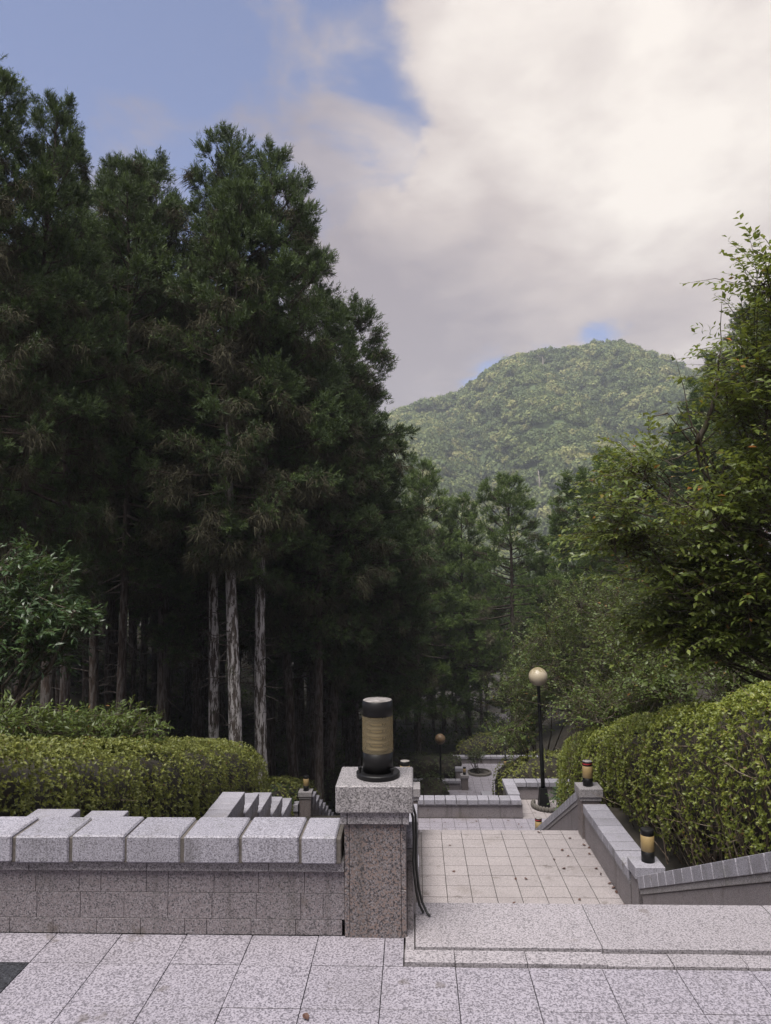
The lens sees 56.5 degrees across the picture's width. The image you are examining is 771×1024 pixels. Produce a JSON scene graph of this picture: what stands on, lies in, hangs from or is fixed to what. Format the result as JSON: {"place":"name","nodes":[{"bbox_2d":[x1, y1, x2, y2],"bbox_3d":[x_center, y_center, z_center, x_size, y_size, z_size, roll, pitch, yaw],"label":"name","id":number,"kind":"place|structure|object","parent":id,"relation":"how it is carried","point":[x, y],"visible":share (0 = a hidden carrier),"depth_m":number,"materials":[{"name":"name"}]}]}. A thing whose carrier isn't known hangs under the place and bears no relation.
{"place":"outdoors","nodes":[
{"label":"outdoors","id":0,"kind":"place"},
{"bbox_2d":[0,620,764,870],"bbox_3d":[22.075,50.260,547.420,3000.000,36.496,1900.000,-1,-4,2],"label":"ground","id":1,"kind":"structure","parent":0,"point":[674,862],"depth_m":42.87,"materials":[{"name":"soil"}]},
{"bbox_2d":[0,53,82,530],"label":"cedar tree","id":2,"kind":"object","parent":1,"relation":"on","point":[17,317],"visible":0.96,"depth_m":14.60,"materials":[{"name":"green plant"}]},
{"bbox_2d":[0,292,88,712],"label":"cedar tree","id":3,"kind":"object","parent":1,"relation":"on","point":[57,682],"depth_m":26.50,"materials":[{"name":"brown plant"}]},
{"bbox_2d":[0,527,110,759],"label":"laurel tree","id":4,"kind":"object","parent":1,"relation":"on","point":[39,632],"visible":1,"depth_m":11.17,"materials":[{"name":"green plant"}]},
{"bbox_2d":[0,211,121,732],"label":"cedar tree","id":5,"kind":"object","parent":1,"relation":"on","point":[47,693],"depth_m":23.65,"materials":[{"name":"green plant"}]},
{"bbox_2d":[0,87,126,758],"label":"cedar tree","id":6,"kind":"object","parent":1,"relation":"on","point":[96,406],"visible":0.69,"depth_m":16.15,"materials":[{"name":"green plant"}]},
{"bbox_2d":[0,134,148,756],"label":"cedar tree","id":7,"kind":"object","parent":1,"relation":"on","point":[119,425],"visible":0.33,"depth_m":18.18,"materials":[{"name":"green plant"}]},
{"bbox_2d":[0,690,174,759],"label":"shrub bank","id":8,"kind":"object","parent":1,"relation":"on","point":[16,725],"visible":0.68,"depth_m":10.13,"materials":[{"name":"green plant"}]},
{"bbox_2d":[71,602,104,703],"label":"cedar tree","id":9,"kind":"object","parent":1,"relation":"on","point":[85,691],"depth_m":37.26,"materials":[{"name":"brown plant"}]},
{"bbox_2d":[1,154,185,736],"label":"cedar tree","id":10,"kind":"object","parent":1,"relation":"on","point":[93,671],"visible":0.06,"depth_m":23.47,"materials":[{"name":"green plant"}]},
{"bbox_2d":[75,574,141,718],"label":"cedar tree","id":11,"kind":"object","parent":1,"relation":"on","point":[110,616],"depth_m":30.05,"materials":[{"name":"brown plant"}]},
{"bbox_2d":[99,612,128,682],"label":"cedar tree","id":12,"kind":"object","parent":1,"relation":"on","point":[116,641],"depth_m":43.33,"materials":[{"name":"brown plant"}]},
{"bbox_2d":[98,596,140,711],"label":"cedar tree","id":13,"kind":"object","parent":1,"relation":"on","point":[133,658],"visible":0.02,"depth_m":39.05,"materials":[{"name":"brown plant"}]},
{"bbox_2d":[17,149,222,732],"bbox_3d":[-7.564,-1.365,21.206,5.821,18.594,5.972,0,-4,-13],"label":"cedar tree","id":14,"kind":"object","parent":1,"relation":"on","point":[140,236],"visible":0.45,"depth_m":20.53,"materials":[{"name":"green plant"}]},
{"bbox_2d":[72,259,186,754],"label":"cedar tree","id":15,"kind":"object","parent":1,"relation":"on","point":[115,594],"visible":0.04,"depth_m":23.09,"materials":[{"name":"green plant"}]},
{"bbox_2d":[0,733,271,819],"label":"azalea hedge","id":16,"kind":"object","parent":1,"relation":"on","point":[196,779],"visible":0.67,"depth_m":8.81,"materials":[{"name":"plant"}]},
{"bbox_2d":[127,618,157,705],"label":"cedar tree","id":17,"kind":"object","parent":1,"relation":"on","point":[154,680],"depth_m":41.38,"materials":[{"name":"brown plant"}]},
{"bbox_2d":[115,499,174,735],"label":"cedar tree","id":18,"kind":"object","parent":1,"relation":"on","point":[143,668],"visible":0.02,"depth_m":34.05,"materials":[{"name":"brown plant"}]},
{"bbox_2d":[75,145,238,738],"bbox_3d":[-7.715,-1.608,24.452,7.397,22.284,7.403,3,-6,-43],"label":"cedar tree","id":19,"kind":"object","parent":1,"relation":"on","point":[160,173],"visible":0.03,"depth_m":23.95,"materials":[{"name":"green plant"}]},
{"bbox_2d":[130,611,206,731],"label":"cedar tree","id":20,"kind":"object","parent":1,"relation":"on","point":[171,673],"depth_m":38.13,"materials":[{"name":"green plant"}]},
{"bbox_2d":[28,791,335,820],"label":"stepped parapet","id":21,"kind":"structure","parent":1,"relation":"on","point":[252,806],"depth_m":11.32,"materials":[{"name":"stone"}]},
{"bbox_2d":[155,583,224,736],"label":"cedar tree","id":22,"kind":"object","parent":1,"relation":"on","point":[193,724],"depth_m":33.33,"materials":[{"name":"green plant"}]},
{"bbox_2d":[156,333,225,745],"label":"cedar tree","id":23,"kind":"object","parent":1,"relation":"on","point":[199,723],"visible":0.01,"depth_m":30.54,"materials":[{"name":"brown plant"}]},
{"bbox_2d":[203,626,208,708],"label":"cedar tree","id":24,"kind":"object","parent":1,"relation":"on","point":[205,687],"depth_m":47.16,"materials":[{"name":"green plant"}]},
{"bbox_2d":[187,601,226,732],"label":"cedar tree","id":25,"kind":"object","parent":1,"relation":"on","point":[222,697],"visible":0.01,"depth_m":42.13,"materials":[{"name":"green plant"}]},
{"bbox_2d":[106,255,311,738],"bbox_3d":[-6.097,0.285,24.423,7.485,19.983,7.665,0,-4,-6],"label":"cedar tree","id":26,"kind":"object","parent":1,"relation":"on","point":[181,614],"visible":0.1,"depth_m":23.30,"materials":[{"name":"green plant"}]},
{"bbox_2d":[109,118,318,749],"bbox_3d":[-5.012,-1.659,21.422,5.902,21.186,6.266,-4,-7,43],"label":"cedar tree","id":27,"kind":"object","parent":1,"relation":"on","point":[232,151],"visible":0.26,"depth_m":21.01,"materials":[{"name":"green plant"}]},
{"bbox_2d":[131,155,324,753],"bbox_3d":[-4.234,-0.892,19.879,5.383,18.232,6.086,0,-4,-15],"label":"cedar tree","id":28,"kind":"object","parent":1,"relation":"on","point":[250,400],"visible":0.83,"depth_m":19.18,"materials":[{"name":"green plant"}]},
{"bbox_2d":[203,468,280,758],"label":"cedar tree","id":29,"kind":"object","parent":1,"relation":"on","point":[241,651],"visible":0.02,"depth_m":28.49,"materials":[{"name":"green plant"}]},
{"bbox_2d":[159,132,357,784],"bbox_3d":[-3.565,-1.333,21.131,6.166,20.052,6.170,1,-6,-28],"label":"cedar tree","id":30,"kind":"object","parent":1,"relation":"on","point":[307,309],"visible":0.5,"depth_m":20.46,"materials":[{"name":"green plant"}]},
{"bbox_2d":[187,299,333,782],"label":"cedar tree","id":31,"kind":"object","parent":1,"relation":"on","point":[269,714],"visible":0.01,"depth_m":26.79,"materials":[{"name":"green plant"}]},
{"bbox_2d":[251,656,285,783],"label":"cedar tree","id":32,"kind":"object","parent":1,"relation":"on","point":[274,754],"depth_m":32.79,"materials":[{"name":"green plant"}]},
{"bbox_2d":[1,619,538,804],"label":"undergrowth","id":33,"kind":"object","parent":1,"relation":"on","point":[26,700],"visible":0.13,"depth_m":46.92,"materials":[{"name":"plant"}]},
{"bbox_2d":[187,205,389,781],"bbox_3d":[-3.618,-0.335,24.538,7.574,21.220,7.381,0,-4,-14],"label":"cedar tree","id":34,"kind":"object","parent":1,"relation":"on","point":[279,610],"visible":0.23,"depth_m":23.72,"materials":[{"name":"green plant"}]},
{"bbox_2d":[258,775,324,815],"bbox_3d":[-3.162,8.736,20.803,2.272,3.159,6.111,-1,-4,2],"label":"azalea hedge","id":35,"kind":"object","parent":1,"relation":"on","point":[292,788],"visible":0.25,"depth_m":19.73,"materials":[{"name":"plant"}]},
{"bbox_2d":[279,647,308,765],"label":"cedar tree","id":36,"kind":"object","parent":1,"relation":"on","point":[303,752],"depth_m":38.50,"materials":[{"name":"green plant"}]},
{"bbox_2d":[282,650,308,764],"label":"cedar tree","id":37,"kind":"object","parent":1,"relation":"on","point":[298,713],"depth_m":36.10,"materials":[{"name":"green plant"}]},
{"bbox_2d":[298,789,312,816],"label":"stone pier","id":38,"kind":"structure","parent":1,"relation":"on","point":[305,797],"depth_m":18.60,"materials":[{"name":"stone"}]},
{"bbox_2d":[218,367,398,785],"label":"cedar tree","id":39,"kind":"object","parent":1,"relation":"on","point":[342,673],"visible":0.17,"depth_m":24.88,"materials":[{"name":"green plant"}]},
{"bbox_2d":[275,759,341,814],"bbox_3d":[-1.948,10.143,26.260,4.194,2.202,2.133,1,-4,-21],"label":"azalea hedge","id":40,"kind":"object","parent":1,"relation":"on","point":[330,781],"visible":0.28,"depth_m":25.54,"materials":[{"name":"plant"}]},
{"bbox_2d":[247,344,398,801],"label":"cedar tree","id":41,"kind":"object","parent":1,"relation":"on","point":[324,524],"visible":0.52,"depth_m":22.75,"materials":[{"name":"green plant"}]},
{"bbox_2d":[272,366,422,813],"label":"cedar tree","id":42,"kind":"object","parent":1,"relation":"on","point":[324,709],"visible":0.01,"depth_m":31.01,"materials":[{"name":"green plant"}]},
{"bbox_2d":[271,288,443,773],"bbox_3d":[-1.636,1.437,26.550,7.500,19.499,7.494,4,-5,-9],"label":"cedar tree","id":43,"kind":"object","parent":1,"relation":"on","point":[419,552],"visible":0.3,"depth_m":26.11,"materials":[{"name":"green plant"}]},
{"bbox_2d":[331,504,399,766],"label":"cedar tree","id":44,"kind":"object","parent":1,"relation":"on","point":[348,749],"depth_m":39.58,"materials":[{"name":"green plant"}]},
{"bbox_2d":[331,505,410,766],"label":"cedar tree","id":45,"kind":"object","parent":1,"relation":"on","point":[357,746],"depth_m":33.61,"materials":[{"name":"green plant"}]},
{"bbox_2d":[302,382,454,765],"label":"cedar tree","id":46,"kind":"object","parent":1,"relation":"on","point":[417,609],"visible":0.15,"depth_m":28.94,"materials":[{"name":"green plant"}]},
{"bbox_2d":[323,454,434,765],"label":"cedar tree","id":47,"kind":"object","parent":1,"relation":"on","point":[382,681],"visible":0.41,"depth_m":27.62,"materials":[{"name":"green plant"}]},
{"bbox_2d":[358,511,438,754],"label":"cedar tree","id":48,"kind":"object","parent":1,"relation":"on","point":[425,648],"visible":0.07,"depth_m":37.23,"materials":[{"name":"green plant"}]},
{"bbox_2d":[385,822,417,940],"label":"stair parapet","id":49,"kind":"structure","parent":1,"relation":"on","point":[411,897],"depth_m":3.42,"materials":[{"name":"stone"}]},
{"bbox_2d":[361,749,461,778],"bbox_3d":[1.270,13.182,37.288,5.435,1.681,2.278,-1,-4,2],"label":"azalea hedge","id":50,"kind":"object","parent":1,"relation":"on","point":[420,764],"visible":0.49,"depth_m":36.61,"materials":[{"name":"plant"}]},
{"bbox_2d":[372,455,474,753],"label":"cedar tree","id":51,"kind":"object","parent":1,"relation":"on","point":[424,482],"visible":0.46,"depth_m":44.13,"materials":[{"name":"green plant"}]},
{"bbox_2d":[413,772,449,799],"bbox_3d":[1.746,11.565,29.212,2.147,1.933,2.118,-1,-4,2],"label":"round bush","id":52,"kind":"object","parent":1,"relation":"on","point":[432,785],"visible":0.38,"depth_m":28.93,"materials":[{"name":"green plant"}]},
{"bbox_2d":[409,530,491,734],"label":"cedar tree","id":53,"kind":"object","parent":1,"relation":"on","point":[436,700],"visible":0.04,"depth_m":58.67,"materials":[{"name":"green plant"}]},
{"bbox_2d":[434,574,477,738],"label":"cedar tree","id":54,"kind":"object","parent":1,"relation":"on","point":[440,690],"visible":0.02,"depth_m":54.97,"materials":[{"name":"green plant"}]},
{"bbox_2d":[414,764,502,797],"bbox_3d":[4.291,13.663,36.024,7.800,0.301,6.800,-1,-4,2],"label":"landing","id":55,"kind":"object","parent":1,"relation":"on","point":[477,785],"visible":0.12,"depth_m":35.78,"materials":[{"name":"stone"}]},
{"bbox_2d":[413,779,460,789],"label":"terrace wall","id":56,"kind":"structure","parent":55,"relation":"on","point":[454,784],"depth_m":34.68,"materials":[{"name":"stone"}]},
{"bbox_2d":[435,734,444,779],"bbox_3d":[2.541,11.786,33.111,0.486,3.050,0.486,-1,-4,2],"label":"lamp post","id":57,"kind":"object","parent":55,"relation":"on","point":[439,739],"visible":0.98,"depth_m":33.07,"materials":[{"name":"black"}]},
{"bbox_2d":[468,768,491,776],"bbox_3d":[4.890,13.534,37.313,1.240,0.120,1.240,-1,-4,2],"label":"tree kerb","id":58,"kind":"object","parent":55,"relation":"on","point":[483,772],"visible":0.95,"depth_m":37.23,"materials":[{"name":"stone"}]},
{"bbox_2d":[465,745,487,773],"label":"tree","id":59,"kind":"object","parent":58,"relation":"on","point":[473,753],"visible":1,"depth_m":37.21,"materials":[{"name":"green plant"}]},
{"bbox_2d":[457,755,537,763],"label":"boundary wall","id":60,"kind":"structure","parent":55,"relation":"on","point":[493,759],"depth_m":39.09,"materials":[{"name":"stone"}]},
{"bbox_2d":[420,491,517,740],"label":"cedar tree","id":61,"kind":"object","parent":1,"relation":"on","point":[466,695],"visible":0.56,"depth_m":45.67,"materials":[{"name":"green plant"}]},
{"bbox_2d":[443,572,495,737],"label":"cedar tree","id":62,"kind":"object","parent":1,"relation":"on","point":[456,604],"visible":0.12,"depth_m":49.03,"materials":[{"name":"green plant"}]},
{"bbox_2d":[418,800,555,830],"bbox_3d":[2.746,7.737,17.200,4.540,0.301,4.250,-1,-4,2],"label":"landing","id":63,"kind":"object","parent":1,"relation":"on","point":[527,820],"visible":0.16,"depth_m":17.60,"materials":[{"name":"stone"}]},
{"bbox_2d":[418,795,522,817],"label":"parapet wall","id":64,"kind":"structure","parent":63,"relation":"on","point":[474,806],"depth_m":17.94,"materials":[{"name":"stone"}]},
{"bbox_2d":[502,779,570,798],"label":"alcove wall","id":65,"kind":"structure","parent":63,"relation":"on","point":[525,788],"depth_m":19.27,"materials":[{"name":"stone"}]},
{"bbox_2d":[529,667,549,807],"bbox_3d":[4.080,5.892,18.860,0.490,3.580,0.490,-2,-4,2],"label":"lamp post","id":66,"kind":"object","parent":63,"relation":"on","point":[538,676],"visible":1,"depth_m":18.78,"materials":[{"name":"black"}]},
{"bbox_2d":[473,574,505,733],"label":"cedar tree","id":67,"kind":"object","parent":1,"relation":"on","point":[484,586],"visible":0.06,"depth_m":57.66,"materials":[{"name":"green plant"}]},
{"bbox_2d":[455,732,524,754],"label":"azalea hedge","id":68,"kind":"object","parent":1,"relation":"on","point":[465,747],"visible":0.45,"depth_m":40.46,"materials":[{"name":"plant"}]},
{"bbox_2d":[486,571,515,713],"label":"cedar tree","id":69,"kind":"object","parent":1,"relation":"on","point":[502,710],"visible":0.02,"depth_m":67.70,"materials":[{"name":"green plant"}]},
{"bbox_2d":[453,471,568,740],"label":"pine tree","id":70,"kind":"object","parent":1,"relation":"on","point":[477,602],"visible":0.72,"depth_m":42.31,"materials":[{"name":"green plant"}]},
{"bbox_2d":[492,750,531,796],"bbox_3d":[4.946,10.255,26.938,1.907,2.439,1.901,-1,-4,2],"label":"azalea hedge","id":71,"kind":"object","parent":1,"relation":"on","point":[499,772],"visible":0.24,"depth_m":26.77,"materials":[{"name":"plant"}]},
{"bbox_2d":[417,830,623,904],"bbox_3d":[1.617,4.838,9.275,2.500,0.301,3.070,-1,-4,2],"label":"landing","id":72,"kind":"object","parent":1,"relation":"on","point":[488,866],"visible":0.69,"depth_m":9.45,"materials":[{"name":"tile"}]},
{"bbox_2d":[413,782,419,814],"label":"stone pier","id":73,"kind":"structure","parent":72,"relation":"on","point":[416,790],"depth_m":10.54,"materials":[{"name":"stone"}]},
{"bbox_2d":[574,782,602,838],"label":"stone pier","id":74,"kind":"structure","parent":72,"relation":"on","point":[584,794],"depth_m":10.46,"materials":[{"name":"stone"}]},
{"bbox_2d":[582,760,592,786],"bbox_3d":[2.988,3.861,10.615,0.148,0.358,0.148,-1,-4,2],"label":"bollard lamp","id":75,"kind":"object","parent":74,"relation":"on","point":[587,771],"visible":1,"depth_m":10.56,"materials":[{"name":"beige paint"}]},
{"bbox_2d":[627,856,664,904],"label":"stone pillar","id":76,"kind":"structure","parent":72,"relation":"on","point":[637,866],"depth_m":7.97,"materials":[{"name":"stone"}]},
{"bbox_2d":[640,826,654,863],"bbox_3d":[2.953,3.751,8.086,0.148,0.354,0.148,-1,-4,2],"label":"bollard lamp","id":77,"kind":"object","parent":76,"relation":"on","point":[647,845],"visible":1,"depth_m":8.03,"materials":[{"name":"beige paint"}]},
{"bbox_2d":[496,550,562,719],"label":"cedar tree","id":78,"kind":"object","parent":1,"relation":"on","point":[528,576],"visible":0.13,"depth_m":55.41,"materials":[{"name":"green plant"}]},
{"bbox_2d":[475,618,595,761],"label":"understory tree","id":79,"kind":"object","parent":1,"relation":"on","point":[527,719],"visible":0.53,"depth_m":24.96,"materials":[{"name":"green plant"}]},
{"bbox_2d":[498,747,575,794],"bbox_3d":[5.786,8.569,21.973,4.741,3.134,2.062,-2,-4,16],"label":"azalea hedge","id":80,"kind":"object","parent":1,"relation":"on","point":[529,769],"visible":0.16,"depth_m":22.00,"materials":[{"name":"plant"}]},
{"bbox_2d":[535,792,577,830],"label":"stair parapet","id":81,"kind":"structure","parent":1,"relation":"on","point":[564,816],"depth_m":11.78,"materials":[{"name":"stone"}]},
{"bbox_2d":[517,513,604,723],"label":"cedar tree","id":82,"kind":"object","parent":1,"relation":"on","point":[541,573],"visible":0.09,"depth_m":42.40,"materials":[{"name":"green plant"}]},
{"bbox_2d":[536,467,639,725],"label":"cedar tree","id":83,"kind":"object","parent":1,"relation":"on","point":[568,497],"visible":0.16,"depth_m":36.38,"materials":[{"name":"green plant"}]},
{"bbox_2d":[506,564,695,742],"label":"understory tree","id":84,"kind":"object","parent":1,"relation":"on","point":[567,669],"visible":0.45,"depth_m":23.02,"materials":[{"name":"green plant"}]},
{"bbox_2d":[583,804,640,903],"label":"landing wall","id":85,"kind":"structure","parent":1,"relation":"on","point":[612,844],"depth_m":9.22,"materials":[{"name":"stone"}]},
{"bbox_2d":[566,443,668,665],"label":"pine tree","id":86,"kind":"object","parent":1,"relation":"on","point":[586,490],"visible":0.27,"depth_m":33.00,"materials":[{"name":"plant"}]},
{"bbox_2d":[520,640,727,751],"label":"understory tree","id":87,"kind":"object","parent":1,"relation":"on","point":[667,690],"visible":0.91,"depth_m":12.39,"materials":[{"name":"green plant"}]},
{"bbox_2d":[624,446,682,598],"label":"cedar tree","id":88,"kind":"object","parent":1,"relation":"on","point":[662,465],"visible":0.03,"depth_m":50.90,"materials":[{"name":"green plant"}]},
{"bbox_2d":[539,210,770,695],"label":"cherry tree","id":89,"kind":"object","parent":1,"relation":"on","point":[704,569],"visible":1,"depth_m":8.61,"materials":[{"name":"green plant"}]},
{"bbox_2d":[554,680,770,866],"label":"azalea hedge","id":90,"kind":"object","parent":1,"relation":"on","point":[700,780],"visible":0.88,"depth_m":8.04,"materials":[{"name":"green plant"}]},
{"bbox_2d":[575,555,769,726],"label":"understory tree","id":91,"kind":"object","parent":1,"relation":"on","point":[621,651],"visible":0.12,"depth_m":14.94,"materials":[{"name":"green plant"}]},
{"bbox_2d":[644,432,720,580],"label":"cedar tree","id":92,"kind":"object","parent":1,"relation":"on","point":[678,462],"visible":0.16,"depth_m":35.18,"materials":[{"name":"green plant"}]},
{"bbox_2d":[642,389,736,551],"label":"cedar tree","id":93,"kind":"object","parent":1,"relation":"on","point":[671,428],"visible":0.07,"depth_m":45.41,"materials":[{"name":"green plant"}]},
{"bbox_2d":[637,852,770,905],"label":"stair parapet","id":94,"kind":"structure","parent":1,"relation":"on","point":[745,880],"depth_m":5.85,"materials":[{"name":"stone"}]},
{"bbox_2d":[665,344,758,534],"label":"cedar tree","id":95,"kind":"object","parent":1,"relation":"on","point":[702,409],"visible":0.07,"depth_m":39.82,"materials":[{"name":"green plant"}]},
{"bbox_2d":[687,647,770,717],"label":"understory tree","id":96,"kind":"object","parent":1,"relation":"on","point":[735,678],"visible":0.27,"depth_m":12.44,"materials":[{"name":"green plant"}]},
{"bbox_2d":[702,301,770,518],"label":"cedar tree","id":97,"kind":"object","parent":1,"relation":"on","point":[745,304],"visible":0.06,"depth_m":38.10,"materials":[{"name":"green plant"}]},
{"bbox_2d":[714,272,770,528],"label":"cedar tree","id":98,"kind":"object","parent":1,"relation":"on","point":[753,393],"visible":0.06,"depth_m":32.90,"materials":[{"name":"green plant"}]},
{"bbox_2d":[0,903,770,1023],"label":"plaza","id":99,"kind":"structure","parent":0,"point":[486,963],"depth_m":2.97,"materials":[{"name":"stone"}]},
{"bbox_2d":[0,816,344,934],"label":"garden wall","id":100,"kind":"structure","parent":99,"relation":"on","point":[227,875],"depth_m":3.29,"materials":[{"name":"stone"}]},
{"bbox_2d":[335,767,412,937],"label":"stone pier","id":101,"kind":"structure","parent":99,"relation":"on","point":[374,818],"depth_m":3.25,"materials":[{"name":"stone"}]},
{"bbox_2d":[356,697,399,781],"bbox_3d":[-0.037,1.069,3.404,0.206,0.358,0.206,-1,-4,2],"label":"bollard lamp","id":102,"kind":"object","parent":101,"relation":"on","point":[377,760],"visible":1,"depth_m":3.35,"materials":[{"name":"metal"}]},
{"bbox_2d":[411,804,430,916],"bbox_3d":[0.164,1.642,3.384,0.059,0.547,0.142,-3,-4,27],"label":"power cable","id":103,"kind":"object","parent":101,"relation":"hanging from","point":[414,850],"visible":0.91,"depth_m":3.38,"materials":[{"name":"black rubber"}]},
{"bbox_2d":[0,0,770,413],"label":"sky","id":104,"kind":"structure","parent":0,"point":[500,178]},
{"bbox_2d":[438,353,707,594],"bbox_3d":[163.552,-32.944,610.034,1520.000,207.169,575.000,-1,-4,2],"label":"hill","id":105,"kind":"structure","parent":0,"point":[545,427],"depth_m":472.50,"materials":[{"name":"plant"}]},
{"bbox_2d":[9,338,715,619],"bbox_3d":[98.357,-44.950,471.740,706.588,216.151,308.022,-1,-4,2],"label":"hill forest","id":106,"kind":"object","parent":105,"relation":"on","point":[505,396],"visible":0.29,"depth_m":492.16,"materials":[{"name":"green plant"}]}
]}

